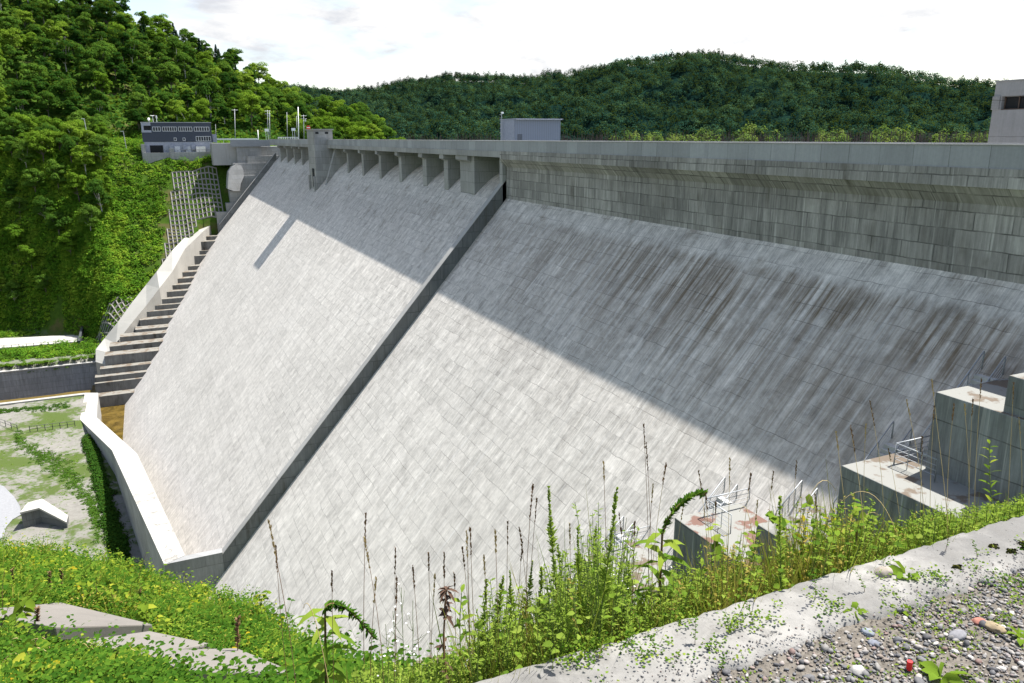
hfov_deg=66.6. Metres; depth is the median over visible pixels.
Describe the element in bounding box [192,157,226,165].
clipped bush
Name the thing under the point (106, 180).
broadleaf tree
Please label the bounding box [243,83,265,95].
broadleaf tree
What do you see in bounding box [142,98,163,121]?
broadleaf tree
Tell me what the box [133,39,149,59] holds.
broadleaf tree
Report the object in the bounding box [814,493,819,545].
grass stalk
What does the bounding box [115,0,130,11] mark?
broadleaf tree
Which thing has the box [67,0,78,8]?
broadleaf tree
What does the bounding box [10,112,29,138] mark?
broadleaf tree
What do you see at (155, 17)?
broadleaf tree
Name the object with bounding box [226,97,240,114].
broadleaf tree
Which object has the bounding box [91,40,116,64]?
broadleaf tree
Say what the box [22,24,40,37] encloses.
broadleaf tree
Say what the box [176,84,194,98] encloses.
broadleaf tree
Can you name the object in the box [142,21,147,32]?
conifer tree
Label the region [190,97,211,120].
broadleaf tree
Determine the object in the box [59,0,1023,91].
sky
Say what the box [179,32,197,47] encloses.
broadleaf tree
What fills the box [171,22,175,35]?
conifer tree
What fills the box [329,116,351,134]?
broadleaf tree
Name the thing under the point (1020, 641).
dock plant
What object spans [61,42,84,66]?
broadleaf tree
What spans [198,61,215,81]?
broadleaf tree
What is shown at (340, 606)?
drooping weed
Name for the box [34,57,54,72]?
broadleaf tree
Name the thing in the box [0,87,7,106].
broadleaf tree
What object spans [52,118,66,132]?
broadleaf tree
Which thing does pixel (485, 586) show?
grass stalk
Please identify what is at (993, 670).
gravel
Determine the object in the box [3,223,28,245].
broadleaf tree
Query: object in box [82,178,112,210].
broadleaf tree
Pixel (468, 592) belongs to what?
grass stalk
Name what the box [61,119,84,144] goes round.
broadleaf tree
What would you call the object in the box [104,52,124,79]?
broadleaf tree
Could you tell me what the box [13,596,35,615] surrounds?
knotweed
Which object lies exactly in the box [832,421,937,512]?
stair railing
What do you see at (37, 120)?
broadleaf tree
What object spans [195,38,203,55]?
conifer tree
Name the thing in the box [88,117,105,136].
broadleaf tree
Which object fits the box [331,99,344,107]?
broadleaf tree
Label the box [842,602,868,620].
dock plant
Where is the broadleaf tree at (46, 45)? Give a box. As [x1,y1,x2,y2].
[30,36,53,61]
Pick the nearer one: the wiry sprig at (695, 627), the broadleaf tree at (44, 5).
the wiry sprig at (695, 627)
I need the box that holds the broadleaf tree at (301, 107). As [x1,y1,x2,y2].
[289,100,311,120]
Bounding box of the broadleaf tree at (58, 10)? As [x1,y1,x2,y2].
[47,1,64,14]
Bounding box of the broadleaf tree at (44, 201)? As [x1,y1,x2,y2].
[32,196,54,217]
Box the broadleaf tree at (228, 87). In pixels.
[223,83,242,95]
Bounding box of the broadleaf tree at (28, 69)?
[18,62,50,93]
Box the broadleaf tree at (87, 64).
[78,58,106,88]
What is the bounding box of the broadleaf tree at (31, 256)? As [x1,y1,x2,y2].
[17,245,37,269]
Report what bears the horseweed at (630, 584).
on the verge grass at (797, 572)
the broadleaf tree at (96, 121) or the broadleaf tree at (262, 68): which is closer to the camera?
the broadleaf tree at (96, 121)
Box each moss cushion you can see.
[951,564,961,569]
[988,543,999,549]
[1006,548,1017,553]
[1016,540,1023,549]
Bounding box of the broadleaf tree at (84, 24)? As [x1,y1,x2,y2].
[74,12,95,45]
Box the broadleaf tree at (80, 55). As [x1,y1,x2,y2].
[74,47,93,71]
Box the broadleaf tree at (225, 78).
[219,70,239,90]
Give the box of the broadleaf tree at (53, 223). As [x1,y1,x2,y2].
[44,211,72,234]
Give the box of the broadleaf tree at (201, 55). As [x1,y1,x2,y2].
[196,50,213,61]
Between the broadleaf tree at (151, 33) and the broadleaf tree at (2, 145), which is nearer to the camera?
the broadleaf tree at (2, 145)
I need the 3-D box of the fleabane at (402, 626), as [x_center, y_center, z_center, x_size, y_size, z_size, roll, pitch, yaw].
[-0.398,1.210,2.795,0.073,0.757,0.064,-7,16,-24]
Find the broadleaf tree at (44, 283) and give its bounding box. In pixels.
[34,274,53,294]
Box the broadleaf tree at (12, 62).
[2,44,23,78]
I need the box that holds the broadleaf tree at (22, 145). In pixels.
[12,138,36,167]
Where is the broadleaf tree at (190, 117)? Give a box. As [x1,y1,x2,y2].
[174,107,202,121]
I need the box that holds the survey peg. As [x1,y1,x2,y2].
[906,660,912,671]
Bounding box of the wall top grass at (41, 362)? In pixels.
[0,354,95,372]
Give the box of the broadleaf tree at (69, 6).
[59,0,73,15]
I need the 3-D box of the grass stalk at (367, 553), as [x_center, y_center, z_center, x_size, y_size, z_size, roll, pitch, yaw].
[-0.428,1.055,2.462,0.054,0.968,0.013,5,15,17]
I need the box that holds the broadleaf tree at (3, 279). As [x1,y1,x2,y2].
[0,272,8,294]
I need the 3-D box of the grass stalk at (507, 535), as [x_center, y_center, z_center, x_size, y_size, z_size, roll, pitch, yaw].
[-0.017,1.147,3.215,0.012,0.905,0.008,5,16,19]
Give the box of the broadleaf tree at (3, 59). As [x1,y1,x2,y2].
[0,43,5,61]
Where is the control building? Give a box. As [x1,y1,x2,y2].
[140,122,216,152]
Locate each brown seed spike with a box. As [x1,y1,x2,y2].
[34,605,40,620]
[47,571,51,594]
[59,568,63,583]
[234,615,240,650]
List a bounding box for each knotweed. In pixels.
[0,658,14,670]
[3,612,27,638]
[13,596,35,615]
[16,639,50,653]
[21,588,46,604]
[79,561,96,579]
[124,639,145,654]
[126,561,133,573]
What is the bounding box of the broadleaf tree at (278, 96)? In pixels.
[265,89,286,118]
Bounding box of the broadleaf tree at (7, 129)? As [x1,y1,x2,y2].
[0,116,29,136]
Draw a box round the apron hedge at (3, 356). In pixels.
[0,337,95,361]
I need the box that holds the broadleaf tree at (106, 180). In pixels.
[90,169,112,196]
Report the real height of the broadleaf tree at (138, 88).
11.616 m
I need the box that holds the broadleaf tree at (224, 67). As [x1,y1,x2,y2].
[216,61,232,79]
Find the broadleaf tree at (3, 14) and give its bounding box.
[0,10,9,28]
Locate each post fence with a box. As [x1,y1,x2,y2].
[2,340,71,347]
[29,421,74,430]
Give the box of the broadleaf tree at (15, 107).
[2,98,27,115]
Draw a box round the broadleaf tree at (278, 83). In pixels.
[271,80,288,97]
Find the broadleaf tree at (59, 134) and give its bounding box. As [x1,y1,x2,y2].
[47,131,68,149]
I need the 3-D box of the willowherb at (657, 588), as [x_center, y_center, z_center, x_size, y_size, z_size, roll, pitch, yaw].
[0.567,1.158,3.023,0.135,0.518,0.129,5,16,20]
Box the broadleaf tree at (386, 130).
[379,125,396,139]
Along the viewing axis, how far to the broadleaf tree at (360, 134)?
353.93 m
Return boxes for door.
[174,146,180,151]
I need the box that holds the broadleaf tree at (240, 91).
[235,89,252,114]
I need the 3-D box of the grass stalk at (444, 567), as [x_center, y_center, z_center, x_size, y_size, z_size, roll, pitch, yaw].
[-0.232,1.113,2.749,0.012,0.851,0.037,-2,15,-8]
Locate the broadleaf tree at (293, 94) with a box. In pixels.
[283,91,305,107]
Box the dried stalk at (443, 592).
[434,585,457,682]
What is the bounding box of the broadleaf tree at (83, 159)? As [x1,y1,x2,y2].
[70,145,94,175]
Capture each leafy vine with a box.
[696,523,726,588]
[765,509,819,576]
[793,494,827,550]
[830,521,874,560]
[848,499,869,551]
[867,519,905,556]
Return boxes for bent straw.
[303,603,328,682]
[788,480,835,576]
[847,491,901,548]
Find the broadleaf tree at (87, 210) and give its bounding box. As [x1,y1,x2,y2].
[77,203,100,230]
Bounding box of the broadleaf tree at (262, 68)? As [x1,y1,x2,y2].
[248,62,268,80]
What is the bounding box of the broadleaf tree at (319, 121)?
[313,116,333,128]
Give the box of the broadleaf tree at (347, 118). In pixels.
[332,116,349,138]
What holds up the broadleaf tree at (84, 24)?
on the ground at (20, 476)
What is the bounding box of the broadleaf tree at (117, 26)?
[107,22,124,41]
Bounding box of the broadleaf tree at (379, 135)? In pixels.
[372,132,384,138]
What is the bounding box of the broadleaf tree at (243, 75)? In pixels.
[231,68,253,92]
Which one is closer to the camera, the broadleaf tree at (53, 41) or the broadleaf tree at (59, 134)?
the broadleaf tree at (59, 134)
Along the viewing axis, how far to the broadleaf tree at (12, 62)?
310.64 m
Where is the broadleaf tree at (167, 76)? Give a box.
[157,62,180,89]
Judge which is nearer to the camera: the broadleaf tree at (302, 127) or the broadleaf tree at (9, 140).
the broadleaf tree at (9, 140)
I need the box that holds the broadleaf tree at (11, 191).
[1,179,18,197]
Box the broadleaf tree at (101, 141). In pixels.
[86,134,114,161]
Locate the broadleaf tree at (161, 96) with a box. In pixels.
[157,91,173,112]
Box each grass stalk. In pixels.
[267,520,295,682]
[275,545,287,681]
[330,570,333,682]
[363,512,366,682]
[363,536,383,682]
[370,576,376,681]
[394,546,398,670]
[394,575,397,682]
[412,565,419,667]
[428,552,429,611]
[431,574,435,670]
[443,552,444,604]
[453,572,455,642]
[461,546,468,660]
[466,530,469,680]
[469,527,474,641]
[483,555,488,675]
[494,530,499,670]
[507,521,508,551]
[518,527,527,661]
[518,541,522,621]
[526,483,533,660]
[529,497,537,596]
[569,523,570,572]
[602,461,610,627]
[618,513,626,606]
[632,521,635,627]
[643,424,648,550]
[646,442,651,565]
[648,484,653,586]
[651,463,666,628]
[676,507,683,580]
[698,470,707,573]
[705,493,710,566]
[714,500,716,584]
[727,458,730,581]
[741,472,751,571]
[751,499,758,591]
[768,471,773,548]
[793,460,796,540]
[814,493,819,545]
[835,431,848,560]
[850,425,864,555]
[864,424,866,462]
[869,400,883,525]
[888,448,899,518]
[906,399,923,522]
[919,436,922,529]
[930,406,934,542]
[931,379,947,520]
[947,403,954,531]
[964,403,968,517]
[969,399,973,526]
[974,379,981,514]
[1007,382,1014,515]
[1018,417,1021,499]
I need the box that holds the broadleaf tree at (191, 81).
[185,68,204,86]
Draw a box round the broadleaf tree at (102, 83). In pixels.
[91,71,112,93]
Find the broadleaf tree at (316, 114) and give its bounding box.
[311,109,325,117]
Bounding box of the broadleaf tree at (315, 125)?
[302,119,319,131]
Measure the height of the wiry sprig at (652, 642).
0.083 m
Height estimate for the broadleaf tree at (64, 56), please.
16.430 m
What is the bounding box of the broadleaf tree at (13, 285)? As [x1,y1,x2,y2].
[2,280,22,302]
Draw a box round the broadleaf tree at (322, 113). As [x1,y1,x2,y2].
[318,110,332,120]
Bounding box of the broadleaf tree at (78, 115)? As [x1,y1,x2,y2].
[66,110,93,130]
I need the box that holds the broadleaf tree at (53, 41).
[40,38,58,56]
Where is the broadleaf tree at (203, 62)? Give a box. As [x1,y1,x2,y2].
[198,58,217,75]
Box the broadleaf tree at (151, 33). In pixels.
[145,25,166,41]
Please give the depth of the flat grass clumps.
147.94 m
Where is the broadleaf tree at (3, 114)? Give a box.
[0,109,8,132]
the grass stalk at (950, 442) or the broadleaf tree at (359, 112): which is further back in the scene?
the broadleaf tree at (359, 112)
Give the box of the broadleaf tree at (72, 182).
[64,172,87,200]
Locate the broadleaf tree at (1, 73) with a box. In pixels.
[0,69,6,87]
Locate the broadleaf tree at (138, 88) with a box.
[128,84,149,102]
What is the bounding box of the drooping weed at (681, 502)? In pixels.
[629,489,707,625]
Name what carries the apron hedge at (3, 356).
on the ground at (20, 476)
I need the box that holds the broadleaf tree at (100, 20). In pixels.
[99,11,115,24]
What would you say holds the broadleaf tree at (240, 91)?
on the ground at (20, 476)
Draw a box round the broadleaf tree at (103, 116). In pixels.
[88,113,109,125]
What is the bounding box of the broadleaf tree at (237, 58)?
[225,48,243,68]
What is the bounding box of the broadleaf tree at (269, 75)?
[257,74,274,84]
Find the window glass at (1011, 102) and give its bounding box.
[1005,96,1023,108]
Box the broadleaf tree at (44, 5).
[32,0,55,23]
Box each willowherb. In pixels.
[445,584,475,681]
[649,578,671,625]
[688,558,707,606]
[743,520,764,584]
[794,515,814,579]
[821,507,839,567]
[978,439,1002,514]
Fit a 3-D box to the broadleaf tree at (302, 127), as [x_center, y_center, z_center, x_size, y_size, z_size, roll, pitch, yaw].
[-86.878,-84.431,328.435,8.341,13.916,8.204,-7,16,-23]
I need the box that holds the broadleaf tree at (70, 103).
[60,95,84,115]
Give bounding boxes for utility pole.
[298,109,298,138]
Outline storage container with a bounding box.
[196,146,205,151]
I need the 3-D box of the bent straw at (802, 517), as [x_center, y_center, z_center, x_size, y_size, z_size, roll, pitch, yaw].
[1.265,0.963,3.353,0.256,0.777,0.003,-7,16,-24]
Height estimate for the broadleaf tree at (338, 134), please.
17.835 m
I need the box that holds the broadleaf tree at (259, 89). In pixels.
[249,86,269,102]
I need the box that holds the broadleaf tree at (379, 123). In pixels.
[369,115,385,130]
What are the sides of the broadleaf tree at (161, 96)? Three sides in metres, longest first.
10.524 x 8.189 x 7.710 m
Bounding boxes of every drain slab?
[0,602,152,640]
[82,631,210,653]
[149,648,295,682]
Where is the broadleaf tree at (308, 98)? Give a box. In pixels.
[298,91,316,113]
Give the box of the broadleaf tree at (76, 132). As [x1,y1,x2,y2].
[61,122,87,144]
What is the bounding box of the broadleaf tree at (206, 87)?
[193,77,224,116]
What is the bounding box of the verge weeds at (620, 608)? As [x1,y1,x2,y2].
[342,489,1023,682]
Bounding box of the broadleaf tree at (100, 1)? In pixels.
[93,0,112,11]
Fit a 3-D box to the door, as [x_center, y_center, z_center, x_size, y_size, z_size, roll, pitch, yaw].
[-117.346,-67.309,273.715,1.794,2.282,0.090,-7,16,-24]
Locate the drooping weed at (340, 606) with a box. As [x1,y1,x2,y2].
[290,599,377,682]
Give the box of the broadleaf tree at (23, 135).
[18,132,28,140]
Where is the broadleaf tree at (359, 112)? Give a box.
[355,108,367,120]
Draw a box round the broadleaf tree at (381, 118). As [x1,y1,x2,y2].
[372,115,384,128]
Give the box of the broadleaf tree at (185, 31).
[179,28,189,41]
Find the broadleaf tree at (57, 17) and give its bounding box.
[47,14,72,40]
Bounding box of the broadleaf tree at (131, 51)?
[116,40,142,62]
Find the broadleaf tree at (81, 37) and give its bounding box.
[67,25,90,44]
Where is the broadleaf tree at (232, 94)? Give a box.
[224,91,247,109]
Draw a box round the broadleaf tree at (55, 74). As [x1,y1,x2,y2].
[48,70,76,99]
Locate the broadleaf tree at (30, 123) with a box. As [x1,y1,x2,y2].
[17,114,37,133]
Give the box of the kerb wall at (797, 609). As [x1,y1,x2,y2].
[476,516,1023,682]
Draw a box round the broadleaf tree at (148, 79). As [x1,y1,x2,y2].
[136,65,158,95]
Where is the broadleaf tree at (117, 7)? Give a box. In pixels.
[109,0,120,8]
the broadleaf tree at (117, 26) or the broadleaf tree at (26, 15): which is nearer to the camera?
the broadleaf tree at (26, 15)
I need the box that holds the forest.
[257,48,1012,141]
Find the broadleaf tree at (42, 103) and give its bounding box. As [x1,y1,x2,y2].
[33,90,61,116]
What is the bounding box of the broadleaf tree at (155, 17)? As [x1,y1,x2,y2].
[151,13,169,26]
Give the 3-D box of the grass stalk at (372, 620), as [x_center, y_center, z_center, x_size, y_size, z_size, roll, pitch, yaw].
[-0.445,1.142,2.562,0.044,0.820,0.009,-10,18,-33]
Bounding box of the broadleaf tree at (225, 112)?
[211,102,233,123]
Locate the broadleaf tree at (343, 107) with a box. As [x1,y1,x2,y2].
[334,104,357,122]
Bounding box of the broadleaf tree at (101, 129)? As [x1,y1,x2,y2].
[92,122,110,136]
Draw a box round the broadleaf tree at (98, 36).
[84,31,106,48]
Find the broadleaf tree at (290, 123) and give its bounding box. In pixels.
[284,112,305,138]
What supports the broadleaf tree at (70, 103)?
on the ground at (20, 476)
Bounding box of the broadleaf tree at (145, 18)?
[134,11,152,25]
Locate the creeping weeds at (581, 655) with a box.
[538,532,1023,682]
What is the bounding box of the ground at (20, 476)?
[0,0,1023,682]
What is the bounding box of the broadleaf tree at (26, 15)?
[13,9,34,28]
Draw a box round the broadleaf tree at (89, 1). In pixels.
[78,0,92,8]
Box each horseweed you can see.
[466,579,489,668]
[483,575,504,675]
[506,570,521,668]
[519,560,533,657]
[533,566,544,659]
[544,486,562,650]
[555,544,564,593]
[573,526,585,627]
[587,526,596,605]
[592,487,618,648]
[626,562,634,613]
[770,496,788,591]
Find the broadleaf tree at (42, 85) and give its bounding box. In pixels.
[30,76,51,99]
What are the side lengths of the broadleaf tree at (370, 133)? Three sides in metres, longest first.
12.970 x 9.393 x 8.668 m
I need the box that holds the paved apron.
[0,335,78,348]
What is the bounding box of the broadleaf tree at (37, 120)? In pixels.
[31,115,49,125]
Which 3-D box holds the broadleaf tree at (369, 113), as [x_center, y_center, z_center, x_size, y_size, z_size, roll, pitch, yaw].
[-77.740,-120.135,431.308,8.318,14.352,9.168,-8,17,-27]
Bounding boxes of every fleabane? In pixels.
[377,624,398,680]
[382,606,407,670]
[390,583,410,674]
[405,613,429,665]
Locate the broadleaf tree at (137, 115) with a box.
[127,108,148,131]
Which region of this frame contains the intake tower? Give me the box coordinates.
[988,79,1023,142]
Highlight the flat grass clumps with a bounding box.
[13,430,101,544]
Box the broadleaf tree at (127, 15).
[115,12,135,31]
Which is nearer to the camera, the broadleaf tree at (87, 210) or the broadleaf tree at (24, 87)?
the broadleaf tree at (87, 210)
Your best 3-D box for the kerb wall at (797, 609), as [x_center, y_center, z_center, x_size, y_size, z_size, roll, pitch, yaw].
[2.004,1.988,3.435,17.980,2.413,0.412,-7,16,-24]
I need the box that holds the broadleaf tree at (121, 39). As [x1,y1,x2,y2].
[108,28,131,61]
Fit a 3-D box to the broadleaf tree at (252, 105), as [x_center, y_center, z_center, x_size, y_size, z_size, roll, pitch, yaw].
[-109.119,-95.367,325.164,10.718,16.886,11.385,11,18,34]
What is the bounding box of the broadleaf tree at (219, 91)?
[199,87,223,108]
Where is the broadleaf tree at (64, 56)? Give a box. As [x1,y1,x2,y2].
[47,40,76,71]
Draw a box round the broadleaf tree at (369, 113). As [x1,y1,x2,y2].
[365,111,375,121]
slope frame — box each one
[96,296,133,345]
[162,166,223,263]
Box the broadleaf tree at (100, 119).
[90,116,111,133]
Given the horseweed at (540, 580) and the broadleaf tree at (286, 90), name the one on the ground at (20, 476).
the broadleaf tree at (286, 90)
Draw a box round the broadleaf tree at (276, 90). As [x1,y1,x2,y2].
[271,87,284,103]
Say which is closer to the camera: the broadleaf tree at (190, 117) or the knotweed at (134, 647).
the knotweed at (134, 647)
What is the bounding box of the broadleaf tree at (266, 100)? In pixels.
[255,94,277,114]
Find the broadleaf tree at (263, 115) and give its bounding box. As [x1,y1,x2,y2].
[259,106,273,124]
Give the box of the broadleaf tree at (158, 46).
[146,36,167,59]
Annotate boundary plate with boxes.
[78,326,83,343]
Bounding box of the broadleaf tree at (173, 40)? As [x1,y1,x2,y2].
[165,35,182,60]
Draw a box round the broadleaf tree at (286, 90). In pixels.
[281,86,300,102]
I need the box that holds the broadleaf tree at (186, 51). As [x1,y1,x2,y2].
[178,46,196,65]
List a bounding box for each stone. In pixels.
[849,665,864,675]
[860,627,874,636]
[867,639,879,647]
[874,566,892,577]
[948,629,966,640]
[971,617,985,625]
[985,621,1006,634]
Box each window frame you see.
[152,127,160,130]
[162,127,176,130]
[178,127,191,130]
[194,127,208,130]
[196,136,210,140]
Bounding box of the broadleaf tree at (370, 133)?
[365,123,381,137]
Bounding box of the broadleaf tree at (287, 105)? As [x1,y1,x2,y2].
[276,102,291,114]
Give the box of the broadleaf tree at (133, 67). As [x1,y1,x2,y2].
[128,60,143,76]
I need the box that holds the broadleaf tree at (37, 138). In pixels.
[26,129,56,161]
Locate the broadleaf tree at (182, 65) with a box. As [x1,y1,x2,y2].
[174,51,193,77]
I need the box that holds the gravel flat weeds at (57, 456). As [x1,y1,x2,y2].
[1,412,79,535]
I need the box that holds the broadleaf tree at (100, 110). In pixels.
[84,100,108,117]
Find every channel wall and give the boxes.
[0,361,97,400]
[0,393,84,405]
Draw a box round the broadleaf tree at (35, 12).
[17,1,43,23]
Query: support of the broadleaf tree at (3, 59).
on the ground at (20, 476)
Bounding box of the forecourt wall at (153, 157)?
[141,144,210,162]
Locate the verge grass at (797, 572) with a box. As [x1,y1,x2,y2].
[314,455,1023,682]
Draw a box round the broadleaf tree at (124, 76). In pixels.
[112,64,134,92]
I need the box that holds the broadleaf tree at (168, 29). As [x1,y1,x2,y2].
[158,18,172,40]
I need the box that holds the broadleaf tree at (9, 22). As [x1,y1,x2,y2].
[0,16,23,38]
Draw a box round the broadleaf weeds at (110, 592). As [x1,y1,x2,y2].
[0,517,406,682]
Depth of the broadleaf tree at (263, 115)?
330.61 m
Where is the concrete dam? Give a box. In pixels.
[80,129,1023,668]
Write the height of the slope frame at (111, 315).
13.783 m
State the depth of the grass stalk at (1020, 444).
4.53 m
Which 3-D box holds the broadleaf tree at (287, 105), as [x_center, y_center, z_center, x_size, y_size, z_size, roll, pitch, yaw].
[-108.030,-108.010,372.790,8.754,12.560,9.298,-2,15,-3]
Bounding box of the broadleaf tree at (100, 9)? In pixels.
[91,0,116,27]
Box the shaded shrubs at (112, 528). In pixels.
[80,434,133,566]
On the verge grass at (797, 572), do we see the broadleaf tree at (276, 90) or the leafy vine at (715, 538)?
the leafy vine at (715, 538)
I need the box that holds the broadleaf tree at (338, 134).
[327,125,342,138]
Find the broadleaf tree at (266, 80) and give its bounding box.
[262,77,275,86]
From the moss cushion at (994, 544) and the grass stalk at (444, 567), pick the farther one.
the moss cushion at (994, 544)
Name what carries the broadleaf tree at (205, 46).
on the ground at (20, 476)
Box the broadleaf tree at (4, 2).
[0,0,8,10]
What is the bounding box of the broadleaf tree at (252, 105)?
[237,92,263,124]
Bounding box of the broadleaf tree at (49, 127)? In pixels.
[34,123,60,148]
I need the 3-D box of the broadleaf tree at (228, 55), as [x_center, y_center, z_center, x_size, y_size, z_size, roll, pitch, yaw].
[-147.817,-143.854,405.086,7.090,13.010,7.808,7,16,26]
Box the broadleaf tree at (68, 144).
[53,134,80,161]
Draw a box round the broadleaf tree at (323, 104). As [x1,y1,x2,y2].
[314,94,333,114]
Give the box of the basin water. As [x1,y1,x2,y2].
[91,385,124,439]
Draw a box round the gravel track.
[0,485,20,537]
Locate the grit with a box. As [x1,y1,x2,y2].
[581,541,1023,682]
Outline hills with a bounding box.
[310,61,994,141]
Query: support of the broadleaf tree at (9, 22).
on the ground at (20, 476)
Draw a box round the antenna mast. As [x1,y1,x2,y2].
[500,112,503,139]
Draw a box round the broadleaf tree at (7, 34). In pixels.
[0,27,22,48]
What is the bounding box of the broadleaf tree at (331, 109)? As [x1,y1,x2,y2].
[326,101,342,116]
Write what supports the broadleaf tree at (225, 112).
on the ground at (20, 476)
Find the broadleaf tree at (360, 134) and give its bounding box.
[347,125,368,138]
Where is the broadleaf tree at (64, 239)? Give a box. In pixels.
[56,231,77,257]
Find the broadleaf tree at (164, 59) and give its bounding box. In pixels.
[151,52,174,71]
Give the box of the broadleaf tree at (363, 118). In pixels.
[351,115,371,128]
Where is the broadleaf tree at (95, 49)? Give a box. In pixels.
[85,45,110,64]
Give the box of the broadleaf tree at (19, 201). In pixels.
[5,196,29,217]
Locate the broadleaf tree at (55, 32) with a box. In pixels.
[41,20,68,44]
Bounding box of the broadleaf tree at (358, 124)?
[348,121,365,132]
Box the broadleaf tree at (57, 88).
[47,78,78,102]
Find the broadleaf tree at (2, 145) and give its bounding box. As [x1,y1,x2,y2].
[0,134,6,151]
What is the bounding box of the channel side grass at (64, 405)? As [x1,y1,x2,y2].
[0,401,70,413]
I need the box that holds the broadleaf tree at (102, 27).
[93,22,109,38]
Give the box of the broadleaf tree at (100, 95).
[91,90,108,107]
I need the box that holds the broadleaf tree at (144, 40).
[134,32,149,58]
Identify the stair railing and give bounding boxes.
[600,516,649,560]
[665,477,750,569]
[775,480,817,515]
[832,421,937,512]
[919,351,1005,453]
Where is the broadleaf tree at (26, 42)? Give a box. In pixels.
[19,32,41,49]
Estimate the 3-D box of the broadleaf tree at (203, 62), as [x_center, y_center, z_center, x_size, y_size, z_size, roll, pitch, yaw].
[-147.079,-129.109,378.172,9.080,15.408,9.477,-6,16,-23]
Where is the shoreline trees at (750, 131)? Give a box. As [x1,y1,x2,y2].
[609,121,988,142]
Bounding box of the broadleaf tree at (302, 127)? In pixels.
[295,124,312,138]
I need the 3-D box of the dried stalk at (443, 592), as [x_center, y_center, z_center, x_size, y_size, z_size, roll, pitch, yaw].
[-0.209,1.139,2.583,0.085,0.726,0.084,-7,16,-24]
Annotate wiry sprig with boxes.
[619,597,640,627]
[647,635,656,649]
[692,616,697,639]
[719,652,727,670]
[723,611,730,633]
[741,599,753,623]
[811,574,817,595]
[853,569,865,591]
[945,522,955,550]
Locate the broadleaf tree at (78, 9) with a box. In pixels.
[69,3,93,21]
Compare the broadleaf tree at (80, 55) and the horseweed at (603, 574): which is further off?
the broadleaf tree at (80, 55)
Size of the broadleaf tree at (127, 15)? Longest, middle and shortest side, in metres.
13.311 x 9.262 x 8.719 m
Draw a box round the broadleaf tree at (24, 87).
[3,78,36,108]
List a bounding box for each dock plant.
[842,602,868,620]
[889,560,920,579]
[890,604,908,615]
[920,661,973,682]
[1006,626,1023,645]
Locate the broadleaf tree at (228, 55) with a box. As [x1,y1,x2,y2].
[219,52,233,63]
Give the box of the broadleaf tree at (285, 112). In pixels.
[278,107,300,136]
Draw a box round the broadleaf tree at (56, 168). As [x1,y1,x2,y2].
[44,159,66,190]
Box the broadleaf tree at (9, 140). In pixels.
[0,135,19,153]
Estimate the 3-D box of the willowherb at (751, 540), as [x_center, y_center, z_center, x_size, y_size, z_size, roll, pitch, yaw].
[1.079,1.096,3.467,0.133,0.629,0.136,3,15,11]
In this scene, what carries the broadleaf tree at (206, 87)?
on the ground at (20, 476)
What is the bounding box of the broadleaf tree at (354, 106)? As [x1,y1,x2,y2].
[345,103,358,118]
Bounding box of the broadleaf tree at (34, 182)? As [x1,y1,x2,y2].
[21,168,46,191]
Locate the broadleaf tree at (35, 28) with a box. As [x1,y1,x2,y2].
[26,24,46,38]
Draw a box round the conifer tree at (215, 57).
[213,44,219,61]
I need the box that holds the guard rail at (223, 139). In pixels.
[217,138,257,141]
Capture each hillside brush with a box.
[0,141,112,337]
[55,200,134,336]
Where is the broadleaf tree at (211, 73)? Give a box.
[202,67,221,83]
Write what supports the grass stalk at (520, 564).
on the verge grass at (797, 572)
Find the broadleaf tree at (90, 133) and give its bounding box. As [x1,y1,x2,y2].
[82,130,98,146]
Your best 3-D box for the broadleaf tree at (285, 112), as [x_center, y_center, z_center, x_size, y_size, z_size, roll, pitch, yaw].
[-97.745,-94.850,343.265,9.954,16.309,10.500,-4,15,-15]
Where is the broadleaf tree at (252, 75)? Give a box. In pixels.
[243,66,257,78]
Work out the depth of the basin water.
196.41 m
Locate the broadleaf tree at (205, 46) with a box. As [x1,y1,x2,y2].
[200,40,213,56]
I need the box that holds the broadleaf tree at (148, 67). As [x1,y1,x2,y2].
[135,66,154,83]
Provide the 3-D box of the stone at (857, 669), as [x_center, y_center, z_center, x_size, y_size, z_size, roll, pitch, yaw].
[1.078,1.031,2.435,0.054,0.036,0.043,-7,16,-24]
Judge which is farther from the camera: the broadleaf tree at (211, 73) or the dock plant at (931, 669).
the broadleaf tree at (211, 73)
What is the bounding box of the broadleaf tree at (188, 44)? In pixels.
[181,41,197,53]
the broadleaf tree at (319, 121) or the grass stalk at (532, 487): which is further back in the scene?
the broadleaf tree at (319, 121)
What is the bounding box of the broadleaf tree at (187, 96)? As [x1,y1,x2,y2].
[180,90,194,107]
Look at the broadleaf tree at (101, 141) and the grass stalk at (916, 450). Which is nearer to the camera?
the grass stalk at (916, 450)
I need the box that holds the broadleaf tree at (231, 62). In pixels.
[218,59,234,71]
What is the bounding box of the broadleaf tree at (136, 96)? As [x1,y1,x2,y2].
[127,92,147,109]
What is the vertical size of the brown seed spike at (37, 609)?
0.251 m
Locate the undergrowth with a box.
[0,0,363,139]
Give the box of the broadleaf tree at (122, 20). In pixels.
[112,14,131,31]
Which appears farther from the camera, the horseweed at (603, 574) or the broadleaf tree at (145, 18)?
the broadleaf tree at (145, 18)
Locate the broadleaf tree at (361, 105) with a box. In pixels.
[355,102,369,116]
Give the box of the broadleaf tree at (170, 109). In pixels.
[164,100,184,119]
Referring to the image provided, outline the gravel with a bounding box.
[689,568,1023,682]
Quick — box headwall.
[20,499,68,527]
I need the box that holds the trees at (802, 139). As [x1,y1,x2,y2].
[398,127,988,142]

